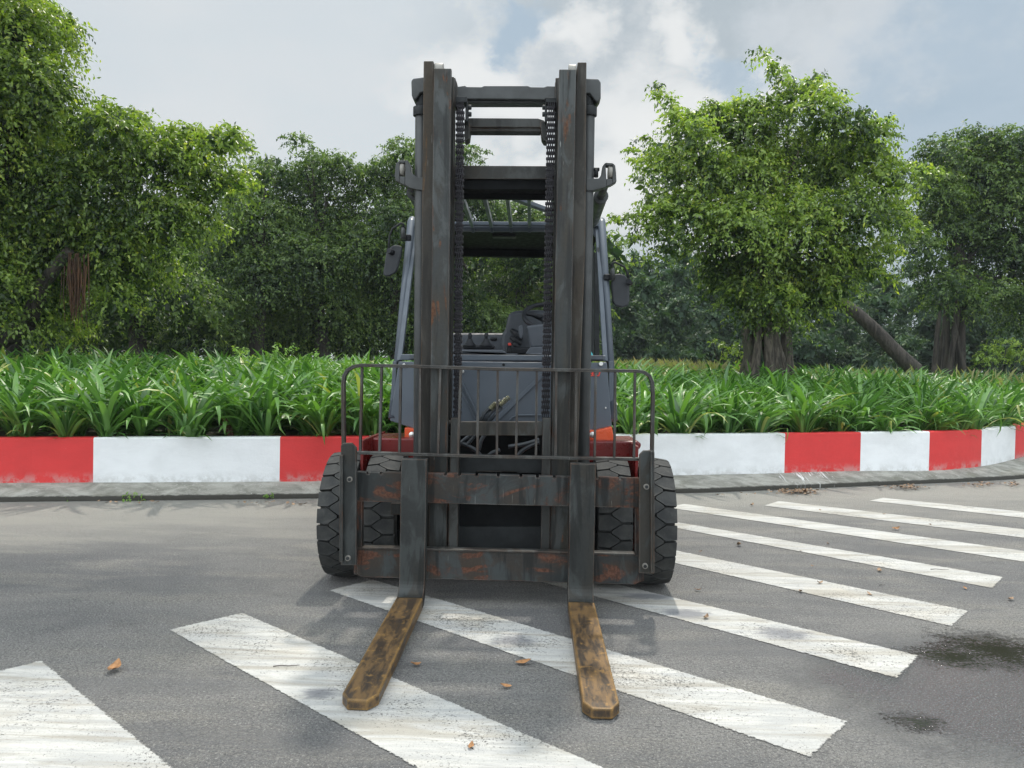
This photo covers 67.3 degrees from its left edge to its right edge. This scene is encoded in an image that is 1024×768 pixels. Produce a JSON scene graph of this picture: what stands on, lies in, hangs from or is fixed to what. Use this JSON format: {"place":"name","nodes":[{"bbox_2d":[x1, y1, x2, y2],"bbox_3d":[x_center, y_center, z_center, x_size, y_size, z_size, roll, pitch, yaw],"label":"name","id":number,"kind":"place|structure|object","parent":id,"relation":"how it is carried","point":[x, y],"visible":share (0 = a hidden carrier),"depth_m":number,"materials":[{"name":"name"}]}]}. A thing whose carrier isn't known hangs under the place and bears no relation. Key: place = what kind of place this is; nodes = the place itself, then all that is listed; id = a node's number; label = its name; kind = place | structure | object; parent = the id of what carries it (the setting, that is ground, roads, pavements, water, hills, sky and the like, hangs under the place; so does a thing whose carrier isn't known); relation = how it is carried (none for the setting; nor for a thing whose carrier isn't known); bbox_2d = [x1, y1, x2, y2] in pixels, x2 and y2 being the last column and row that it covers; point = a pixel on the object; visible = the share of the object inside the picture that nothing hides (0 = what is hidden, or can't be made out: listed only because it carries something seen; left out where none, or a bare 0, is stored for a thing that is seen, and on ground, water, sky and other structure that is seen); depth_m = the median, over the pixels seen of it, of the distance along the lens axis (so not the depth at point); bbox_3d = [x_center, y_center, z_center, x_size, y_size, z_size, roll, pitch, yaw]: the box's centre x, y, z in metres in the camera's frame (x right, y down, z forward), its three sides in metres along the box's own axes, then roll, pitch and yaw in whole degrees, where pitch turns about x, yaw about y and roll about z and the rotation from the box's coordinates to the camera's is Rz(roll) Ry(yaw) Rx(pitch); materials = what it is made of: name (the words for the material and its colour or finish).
{"place":"outdoors","nodes":[
{"label":"outdoors","id":0,"kind":"place"},
{"bbox_2d":[0,415,929,436],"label":"planting bed","id":1,"kind":"object","parent":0,"point":[92,432],"visible":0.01,"depth_m":9.24,"materials":[{"name":"soil"}]},
{"bbox_2d":[0,381,74,436],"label":"lily plant","id":2,"kind":"object","parent":1,"relation":"on","point":[28,429],"visible":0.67,"depth_m":8.06,"materials":[{"name":"green plant"}]},
{"bbox_2d":[0,356,86,394],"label":"lily plant","id":3,"kind":"object","parent":1,"relation":"on","point":[17,369],"visible":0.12,"depth_m":9.41,"materials":[{"name":"green plant"}]},
{"bbox_2d":[0,364,98,436],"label":"lily plant","id":4,"kind":"object","parent":1,"relation":"on","point":[6,427],"visible":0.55,"depth_m":8.10,"materials":[{"name":"green plant"}]},
{"bbox_2d":[1,359,111,430],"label":"lily plant","id":5,"kind":"object","parent":1,"relation":"on","point":[40,378],"visible":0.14,"depth_m":8.82,"materials":[{"name":"green plant"}]},
{"bbox_2d":[12,387,104,438],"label":"lily plant","id":6,"kind":"object","parent":1,"relation":"on","point":[66,425],"visible":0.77,"depth_m":8.06,"materials":[{"name":"green plant"}]},
{"bbox_2d":[17,362,136,435],"bbox_3d":[-4.793,0.173,8.495,1.407,0.905,1.355,9,12,36],"label":"lily plant","id":7,"kind":"object","parent":1,"relation":"on","point":[57,389],"visible":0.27,"depth_m":8.45,"materials":[{"name":"green plant"}]},
{"bbox_2d":[26,358,129,422],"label":"lily plant","id":8,"kind":"object","parent":1,"relation":"on","point":[93,372],"visible":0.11,"depth_m":9.44,"materials":[{"name":"green plant"}]},
{"bbox_2d":[16,353,179,437],"bbox_3d":[-4.306,0.141,8.192,1.649,0.999,1.225,-3,-3,-9],"label":"lily plant","id":9,"kind":"object","parent":1,"relation":"on","point":[105,419],"visible":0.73,"depth_m":8.12,"materials":[{"name":"green plant"}]},
{"bbox_2d":[0,233,246,359],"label":"shade tree","id":10,"kind":"object","parent":1,"relation":"on","point":[137,337],"visible":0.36,"depth_m":18.88,"materials":[{"name":"green plant"}]},
{"bbox_2d":[69,367,184,435],"bbox_3d":[-4.125,0.230,8.517,1.276,0.840,1.175,1,1,6],"label":"lily plant","id":11,"kind":"object","parent":1,"relation":"on","point":[138,411],"visible":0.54,"depth_m":8.37,"materials":[{"name":"green plant"}]},
{"bbox_2d":[88,389,181,435],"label":"lily plant","id":12,"kind":"object","parent":1,"relation":"on","point":[153,426],"visible":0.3,"depth_m":8.43,"materials":[{"name":"green plant"}]},
{"bbox_2d":[0,0,270,359],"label":"fig tree","id":13,"kind":"object","parent":1,"relation":"on","point":[57,158],"visible":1,"depth_m":12.52,"materials":[{"name":"green plant"}]},
{"bbox_2d":[89,379,194,435],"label":"lily plant","id":14,"kind":"object","parent":1,"relation":"on","point":[126,404],"visible":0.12,"depth_m":8.63,"materials":[{"name":"green plant"}]},
{"bbox_2d":[128,359,206,420],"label":"lily plant","id":15,"kind":"object","parent":1,"relation":"on","point":[175,379],"visible":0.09,"depth_m":9.75,"materials":[{"name":"green plant"}]},
{"bbox_2d":[123,369,221,431],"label":"lily plant","id":16,"kind":"object","parent":1,"relation":"on","point":[199,379],"visible":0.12,"depth_m":9.01,"materials":[{"name":"green plant"}]},
{"bbox_2d":[112,372,240,436],"bbox_3d":[-3.670,0.262,8.477,1.046,0.785,1.335,4,5,31],"label":"lily plant","id":17,"kind":"object","parent":1,"relation":"on","point":[182,417],"visible":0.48,"depth_m":8.34,"materials":[{"name":"green plant"}]},
{"bbox_2d":[143,349,252,393],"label":"lily plant","id":18,"kind":"object","parent":1,"relation":"on","point":[192,367],"visible":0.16,"depth_m":10.06,"materials":[{"name":"green plant"}]},
{"bbox_2d":[137,359,258,439],"bbox_3d":[-3.325,0.204,8.327,1.238,0.940,1.369,4,1,9],"label":"lily plant","id":19,"kind":"object","parent":1,"relation":"on","point":[193,429],"visible":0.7,"depth_m":8.25,"materials":[{"name":"green plant"}]},
{"bbox_2d":[177,366,274,432],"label":"lily plant","id":20,"kind":"object","parent":1,"relation":"on","point":[235,385],"visible":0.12,"depth_m":9.13,"materials":[{"name":"green plant"}]},
{"bbox_2d":[180,371,300,435],"bbox_3d":[-3.123,0.255,8.655,1.152,0.840,1.410,0,1,-33],"label":"lily plant","id":21,"kind":"object","parent":1,"relation":"on","point":[251,393],"visible":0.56,"depth_m":8.55,"materials":[{"name":"green plant"}]},
{"bbox_2d":[161,153,324,359],"bbox_3d":[-7.401,-3.034,21.247,4.516,6.735,4.628,1,1,2],"label":"shade tree","id":22,"kind":"object","parent":1,"relation":"on","point":[255,327],"visible":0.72,"depth_m":20.86,"materials":[{"name":"green plant"}]},
{"bbox_2d":[189,368,302,435],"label":"lily plant","id":23,"kind":"object","parent":1,"relation":"on","point":[232,423],"visible":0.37,"depth_m":8.60,"materials":[{"name":"green plant"}]},
{"bbox_2d":[198,361,298,391],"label":"lily plant","id":24,"kind":"object","parent":1,"relation":"on","point":[243,375],"visible":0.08,"depth_m":9.95,"materials":[{"name":"green plant"}]},
{"bbox_2d":[193,364,332,435],"bbox_3d":[-2.753,0.214,8.684,1.490,0.889,1.268,1,1,-5],"label":"lily plant","id":25,"kind":"object","parent":1,"relation":"on","point":[266,426],"visible":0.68,"depth_m":8.56,"materials":[{"name":"green plant"}]},
{"bbox_2d":[221,359,324,435],"bbox_3d":[-2.868,0.163,9.321,1.562,0.908,1.224,1,7,25],"label":"lily plant","id":26,"kind":"object","parent":1,"relation":"on","point":[280,387],"visible":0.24,"depth_m":9.29,"materials":[{"name":"green plant"}]},
{"bbox_2d":[239,378,350,435],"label":"lily plant","id":27,"kind":"object","parent":1,"relation":"on","point":[303,428],"visible":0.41,"depth_m":8.78,"materials":[{"name":"green plant"}]},
{"bbox_2d":[242,364,350,429],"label":"lily plant","id":28,"kind":"object","parent":1,"relation":"on","point":[290,378],"visible":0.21,"depth_m":9.56,"materials":[{"name":"green plant"}]},
{"bbox_2d":[257,363,357,431],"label":"lily plant","id":29,"kind":"object","parent":1,"relation":"on","point":[297,386],"visible":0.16,"depth_m":9.14,"materials":[{"name":"green plant"}]},
{"bbox_2d":[244,130,389,364],"bbox_3d":[-5.538,-3.411,21.989,4.046,7.549,5.019,1,1,2],"label":"shade tree","id":30,"kind":"object","parent":1,"relation":"on","point":[321,230],"visible":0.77,"depth_m":21.67,"materials":[{"name":"green plant"}]},
{"bbox_2d":[273,379,370,444],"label":"lily plant","id":31,"kind":"object","parent":1,"relation":"on","point":[317,419],"visible":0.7,"depth_m":8.54,"materials":[{"name":"green plant"}]},
{"bbox_2d":[291,393,356,434],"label":"lily plant","id":32,"kind":"object","parent":1,"relation":"on","point":[328,409],"visible":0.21,"depth_m":8.69,"materials":[{"name":"green plant"}]},
{"bbox_2d":[22,210,642,361],"bbox_3d":[-14.160,-3.532,32.283,38.206,8.955,11.642,1,1,2],"label":"dense wood","id":33,"kind":"object","parent":1,"relation":"on","point":[614,252],"visible":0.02,"depth_m":29.52,"materials":[{"name":"green plant"}]},
{"bbox_2d":[292,384,384,434],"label":"lily plant","id":34,"kind":"object","parent":1,"relation":"on","point":[349,430],"visible":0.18,"depth_m":9.07,"materials":[{"name":"green plant"}]},
{"bbox_2d":[301,364,391,435],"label":"lily plant","id":35,"kind":"object","parent":1,"relation":"on","point":[370,401],"visible":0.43,"depth_m":8.76,"materials":[{"name":"green plant"}]},
{"bbox_2d":[309,133,414,363],"bbox_3d":[-3.612,-3.344,22.527,4.451,7.469,4.481,1,1,2],"label":"shade tree","id":36,"kind":"object","parent":1,"relation":"on","point":[394,203],"visible":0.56,"depth_m":21.85,"materials":[{"name":"green plant"}]},
{"bbox_2d":[333,390,407,434],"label":"lily plant","id":37,"kind":"object","parent":1,"relation":"on","point":[385,419],"visible":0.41,"depth_m":8.78,"materials":[{"name":"green plant"}]},
{"bbox_2d":[337,377,406,432],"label":"lily plant","id":38,"kind":"object","parent":1,"relation":"on","point":[387,393],"visible":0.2,"depth_m":9.05,"materials":[{"name":"green plant"}]},
{"bbox_2d":[40,342,826,390],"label":"weeds","id":39,"kind":"object","parent":1,"relation":"on","point":[316,354],"visible":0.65,"depth_m":11.75,"materials":[{"name":"green plant"}]},
{"bbox_2d":[386,141,522,353],"bbox_3d":[-1.879,-3.411,23.532,4.487,7.635,3.767,2,1,24],"label":"shade tree","id":40,"kind":"object","parent":1,"relation":"on","point":[486,307],"visible":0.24,"depth_m":22.99,"materials":[{"name":"green plant"}]},
{"bbox_2d":[0,342,1023,401],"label":"lily bed","id":41,"kind":"object","parent":1,"relation":"on","point":[142,365],"visible":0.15,"depth_m":12.58,"materials":[{"name":"green plant"}]},
{"bbox_2d":[468,200,601,351],"bbox_3d":[0.665,-2.761,25.010,4.918,6.366,4.733,1,1,2],"label":"shade tree","id":42,"kind":"object","parent":1,"relation":"on","point":[524,290],"visible":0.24,"depth_m":24.38,"materials":[{"name":"green plant"}]},
{"bbox_2d":[616,389,671,434],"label":"lily plant","id":43,"kind":"object","parent":1,"relation":"on","point":[626,425],"visible":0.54,"depth_m":9.35,"materials":[{"name":"green plant"}]},
{"bbox_2d":[618,381,677,432],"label":"lily plant","id":44,"kind":"object","parent":1,"relation":"on","point":[643,392],"visible":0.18,"depth_m":10.00,"materials":[{"name":"green plant"}]},
{"bbox_2d":[614,359,697,398],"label":"lily plant","id":45,"kind":"object","parent":1,"relation":"on","point":[659,387],"visible":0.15,"depth_m":11.15,"materials":[{"name":"green plant"}]},
{"bbox_2d":[638,378,728,438],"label":"lily plant","id":46,"kind":"object","parent":1,"relation":"on","point":[690,417],"visible":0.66,"depth_m":9.65,"materials":[{"name":"green plant"}]},
{"bbox_2d":[640,382,726,428],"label":"lily plant","id":47,"kind":"object","parent":1,"relation":"on","point":[697,399],"visible":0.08,"depth_m":10.03,"materials":[{"name":"green plant"}]},
{"bbox_2d":[632,380,741,438],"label":"lily plant","id":48,"kind":"object","parent":1,"relation":"on","point":[672,416],"visible":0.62,"depth_m":9.62,"materials":[{"name":"green plant"}]},
{"bbox_2d":[663,388,756,432],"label":"lily plant","id":49,"kind":"object","parent":1,"relation":"on","point":[702,428],"visible":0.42,"depth_m":9.94,"materials":[{"name":"green plant"}]},
{"bbox_2d":[671,363,754,397],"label":"lily plant","id":50,"kind":"object","parent":1,"relation":"on","point":[724,382],"visible":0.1,"depth_m":11.21,"materials":[{"name":"green plant"}]},
{"bbox_2d":[682,372,762,432],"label":"lily plant","id":51,"kind":"object","parent":1,"relation":"on","point":[727,385],"visible":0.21,"depth_m":10.35,"materials":[{"name":"green plant"}]},
{"bbox_2d":[707,338,743,367],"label":"shrub","id":52,"kind":"object","parent":1,"relation":"on","point":[734,351],"visible":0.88,"depth_m":17.29,"materials":[{"name":"green plant"}]},
{"bbox_2d":[690,386,783,432],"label":"lily plant","id":53,"kind":"object","parent":1,"relation":"on","point":[730,426],"visible":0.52,"depth_m":9.87,"materials":[{"name":"green plant"}]},
{"bbox_2d":[690,387,785,432],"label":"lily plant","id":54,"kind":"object","parent":1,"relation":"on","point":[735,400],"visible":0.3,"depth_m":10.00,"materials":[{"name":"green plant"}]},
{"bbox_2d":[711,381,787,431],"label":"lily plant","id":55,"kind":"object","parent":1,"relation":"on","point":[760,396],"visible":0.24,"depth_m":10.81,"materials":[{"name":"green plant"}]},
{"bbox_2d":[725,388,802,443],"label":"lily plant","id":56,"kind":"object","parent":1,"relation":"on","point":[765,424],"visible":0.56,"depth_m":9.99,"materials":[{"name":"green plant"}]},
{"bbox_2d":[606,45,950,382],"bbox_3d":[5.126,-3.050,15.020,6.775,7.456,3.961,1,1,2],"label":"fig tree","id":57,"kind":"object","parent":1,"relation":"on","point":[769,297],"visible":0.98,"depth_m":14.32,"materials":[{"name":"green plant"}]},
{"bbox_2d":[743,382,814,430],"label":"lily plant","id":58,"kind":"object","parent":1,"relation":"on","point":[774,404],"visible":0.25,"depth_m":10.99,"materials":[{"name":"green plant"}]},
{"bbox_2d":[736,367,826,421],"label":"lily plant","id":59,"kind":"object","parent":1,"relation":"on","point":[780,381],"visible":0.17,"depth_m":11.38,"materials":[{"name":"green plant"}]},
{"bbox_2d":[752,380,856,431],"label":"lily plant","id":60,"kind":"object","parent":1,"relation":"on","point":[789,397],"visible":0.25,"depth_m":10.67,"materials":[{"name":"green plant"}]},
{"bbox_2d":[594,356,1023,388],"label":"tall grass","id":61,"kind":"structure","parent":1,"relation":"on","point":[697,365],"depth_m":16.18,"materials":[{"name":"green plant"}]},
{"bbox_2d":[770,387,847,440],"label":"lily plant","id":62,"kind":"object","parent":1,"relation":"on","point":[801,424],"visible":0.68,"depth_m":10.13,"materials":[{"name":"green plant"}]},
{"bbox_2d":[769,379,857,431],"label":"lily plant","id":63,"kind":"object","parent":1,"relation":"on","point":[800,396],"visible":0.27,"depth_m":10.46,"materials":[{"name":"green plant"}]},
{"bbox_2d":[775,396,855,431],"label":"lily plant","id":64,"kind":"object","parent":1,"relation":"on","point":[823,423],"visible":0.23,"depth_m":10.43,"materials":[{"name":"green plant"}]},
{"bbox_2d":[790,373,873,402],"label":"lily plant","id":65,"kind":"object","parent":1,"relation":"on","point":[834,385],"visible":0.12,"depth_m":11.79,"materials":[{"name":"green plant"}]},
{"bbox_2d":[812,395,875,431],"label":"lily plant","id":66,"kind":"object","parent":1,"relation":"on","point":[829,427],"visible":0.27,"depth_m":10.54,"materials":[{"name":"green plant"}]},
{"bbox_2d":[815,403,876,431],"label":"lily plant","id":67,"kind":"object","parent":1,"relation":"on","point":[839,426],"visible":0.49,"depth_m":10.46,"materials":[{"name":"green plant"}]},
{"bbox_2d":[813,369,902,403],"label":"lily plant","id":68,"kind":"object","parent":1,"relation":"on","point":[853,388],"visible":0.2,"depth_m":11.84,"materials":[{"name":"green plant"}]},
{"bbox_2d":[820,384,896,430],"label":"lily plant","id":69,"kind":"object","parent":1,"relation":"on","point":[862,407],"visible":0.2,"depth_m":10.80,"materials":[{"name":"green plant"}]},
{"bbox_2d":[810,279,921,373],"bbox_3d":[8.626,-1.476,18.972,2.771,2.512,0.449,1,1,13],"label":"leaning trunk","id":70,"kind":"object","parent":1,"relation":"on","point":[897,353],"visible":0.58,"depth_m":18.70,"materials":[{"name":"brown plant"}]},
{"bbox_2d":[807,382,927,430],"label":"lily plant","id":71,"kind":"object","parent":1,"relation":"on","point":[869,405],"visible":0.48,"depth_m":10.61,"materials":[{"name":"green plant"}]},
{"bbox_2d":[835,393,907,430],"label":"lily plant","id":72,"kind":"object","parent":1,"relation":"on","point":[877,407],"visible":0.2,"depth_m":10.88,"materials":[{"name":"green plant"}]},
{"bbox_2d":[862,405,922,433],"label":"lily plant","id":73,"kind":"object","parent":1,"relation":"on","point":[882,425],"visible":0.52,"depth_m":10.49,"materials":[{"name":"green plant"}]},
{"bbox_2d":[857,391,932,429],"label":"lily plant","id":74,"kind":"object","parent":1,"relation":"on","point":[897,411],"visible":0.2,"depth_m":11.01,"materials":[{"name":"green plant"}]},
{"bbox_2d":[875,383,967,430],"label":"lily plant","id":75,"kind":"object","parent":1,"relation":"on","point":[920,401],"visible":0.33,"depth_m":10.97,"materials":[{"name":"green plant"}]},
{"bbox_2d":[887,405,960,430],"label":"lily plant","id":76,"kind":"object","parent":1,"relation":"on","point":[920,425],"visible":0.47,"depth_m":10.80,"materials":[{"name":"green plant"}]},
{"bbox_2d":[883,375,969,426],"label":"lily plant","id":77,"kind":"object","parent":1,"relation":"on","point":[910,390],"visible":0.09,"depth_m":11.66,"materials":[{"name":"green plant"}]},
{"bbox_2d":[908,397,969,437],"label":"lily plant","id":78,"kind":"object","parent":1,"relation":"on","point":[944,423],"visible":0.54,"depth_m":10.80,"materials":[{"name":"green plant"}]},
{"bbox_2d":[907,373,995,429],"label":"lily plant","id":79,"kind":"object","parent":1,"relation":"on","point":[950,400],"visible":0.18,"depth_m":11.47,"materials":[{"name":"green plant"}]},
{"bbox_2d":[884,119,1023,376],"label":"fig tree","id":80,"kind":"object","parent":1,"relation":"on","point":[977,191],"visible":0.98,"depth_m":21.11,"materials":[{"name":"green plant"}]},
{"bbox_2d":[924,393,995,436],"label":"lily plant","id":81,"kind":"object","parent":1,"relation":"on","point":[965,424],"visible":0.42,"depth_m":11.02,"materials":[{"name":"green plant"}]},
{"bbox_2d":[944,382,1023,433],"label":"lily plant","id":82,"kind":"object","parent":1,"relation":"on","point":[979,424],"visible":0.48,"depth_m":11.21,"materials":[{"name":"green plant"}]},
{"bbox_2d":[963,379,1023,426],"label":"lily plant","id":83,"kind":"object","parent":1,"relation":"on","point":[991,397],"visible":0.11,"depth_m":12.73,"materials":[{"name":"green plant"}]},
{"bbox_2d":[968,337,1023,376],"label":"shrub","id":84,"kind":"object","parent":1,"relation":"on","point":[1010,353],"visible":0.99,"depth_m":19.65,"materials":[{"name":"green plant"}]},
{"bbox_2d":[977,389,1023,425],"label":"lily plant","id":85,"kind":"object","parent":1,"relation":"on","point":[1011,407],"visible":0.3,"depth_m":11.98,"materials":[{"name":"green plant"}]},
{"bbox_2d":[0,479,1023,767],"bbox_3d":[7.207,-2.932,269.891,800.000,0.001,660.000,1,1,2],"label":"road","id":86,"kind":"structure","parent":0,"point":[90,591],"depth_m":4.10,"materials":[{"name":"grey asphalt"}]},
{"bbox_2d":[0,661,170,767],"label":"crosswalk stripe","id":87,"kind":"object","parent":86,"relation":"on","point":[16,752],"visible":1,"depth_m":2.92,"materials":[{"name":"white paint"}]},
{"bbox_2d":[170,613,601,767],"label":"crosswalk stripe","id":88,"kind":"object","parent":86,"relation":"on","point":[406,734],"visible":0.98,"depth_m":3.15,"materials":[{"name":"white paint"}]},
{"bbox_2d":[316,61,676,718],"bbox_3d":[-0.054,-0.330,5.640,2.248,3.270,5.118,1,1,2],"label":"forklift","id":89,"kind":"object","parent":86,"relation":"on","point":[508,454],"visible":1,"depth_m":4.72,"materials":[{"name":"paint"}]},
{"bbox_2d":[0,422,1023,482],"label":"planter wall","id":90,"kind":"structure","parent":86,"relation":"on","point":[58,459],"depth_m":8.50,"materials":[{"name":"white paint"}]},
{"bbox_2d":[0,457,1023,501],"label":"kerb","id":91,"kind":"structure","parent":86,"relation":"on","point":[156,491],"depth_m":8.40,"materials":[{"name":"concrete"}]},
{"bbox_2d":[98,481,1019,504],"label":"leaf litter","id":92,"kind":"object","parent":86,"relation":"on","point":[806,490],"visible":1,"depth_m":9.29,"materials":[{"name":"brown plant"}]},
{"bbox_2d":[331,579,846,756],"bbox_3d":[0.089,1.333,3.956,3.031,0.001,0.415,2,1,41],"label":"crosswalk stripe","id":93,"kind":"object","parent":86,"relation":"on","point":[776,732],"visible":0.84,"depth_m":3.47,"materials":[{"name":"white paint"}]},
{"bbox_2d":[543,582,917,677],"bbox_3d":[0.961,1.338,4.654,2.686,0.001,0.404,2,1,44],"label":"crosswalk stripe","id":94,"kind":"object","parent":86,"relation":"on","point":[696,613],"visible":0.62,"depth_m":4.23,"materials":[{"name":"white paint"}]},
{"bbox_2d":[599,248,1023,378],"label":"distant wood","id":95,"kind":"object","parent":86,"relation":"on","point":[662,314],"visible":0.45,"depth_m":38.21,"materials":[{"name":"green plant"}]},
{"bbox_2d":[675,551,966,625],"bbox_3d":[1.740,1.340,5.430,0.415,0.001,2.604,0,1,-44],"label":"crosswalk stripe","id":96,"kind":"object","parent":86,"relation":"on","point":[808,586],"visible":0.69,"depth_m":5.06,"materials":[{"name":"white paint"}]},
{"bbox_2d":[675,522,1002,587],"bbox_3d":[2.334,1.335,6.403,0.410,0.001,3.035,0,1,-44],"label":"crosswalk stripe","id":97,"kind":"object","parent":86,"relation":"on","point":[985,580],"visible":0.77,"depth_m":5.94,"materials":[{"name":"white paint"}]},
{"bbox_2d":[674,504,1023,561],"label":"crosswalk stripe","id":98,"kind":"object","parent":86,"relation":"on","point":[946,544],"visible":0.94,"depth_m":6.88,"materials":[{"name":"white paint"}]},
{"bbox_2d":[764,501,1023,537],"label":"crosswalk stripe","id":99,"kind":"object","parent":86,"relation":"on","point":[933,523],"visible":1,"depth_m":7.64,"materials":[{"name":"white paint"}]},
{"bbox_2d":[870,498,1023,517],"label":"crosswalk stripe","id":100,"kind":"object","parent":86,"relation":"on","point":[968,509],"visible":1,"depth_m":8.39,"materials":[{"name":"white paint"}]},
{"bbox_2d":[0,0,1023,375],"label":"sky","id":101,"kind":"structure","parent":0,"point":[340,73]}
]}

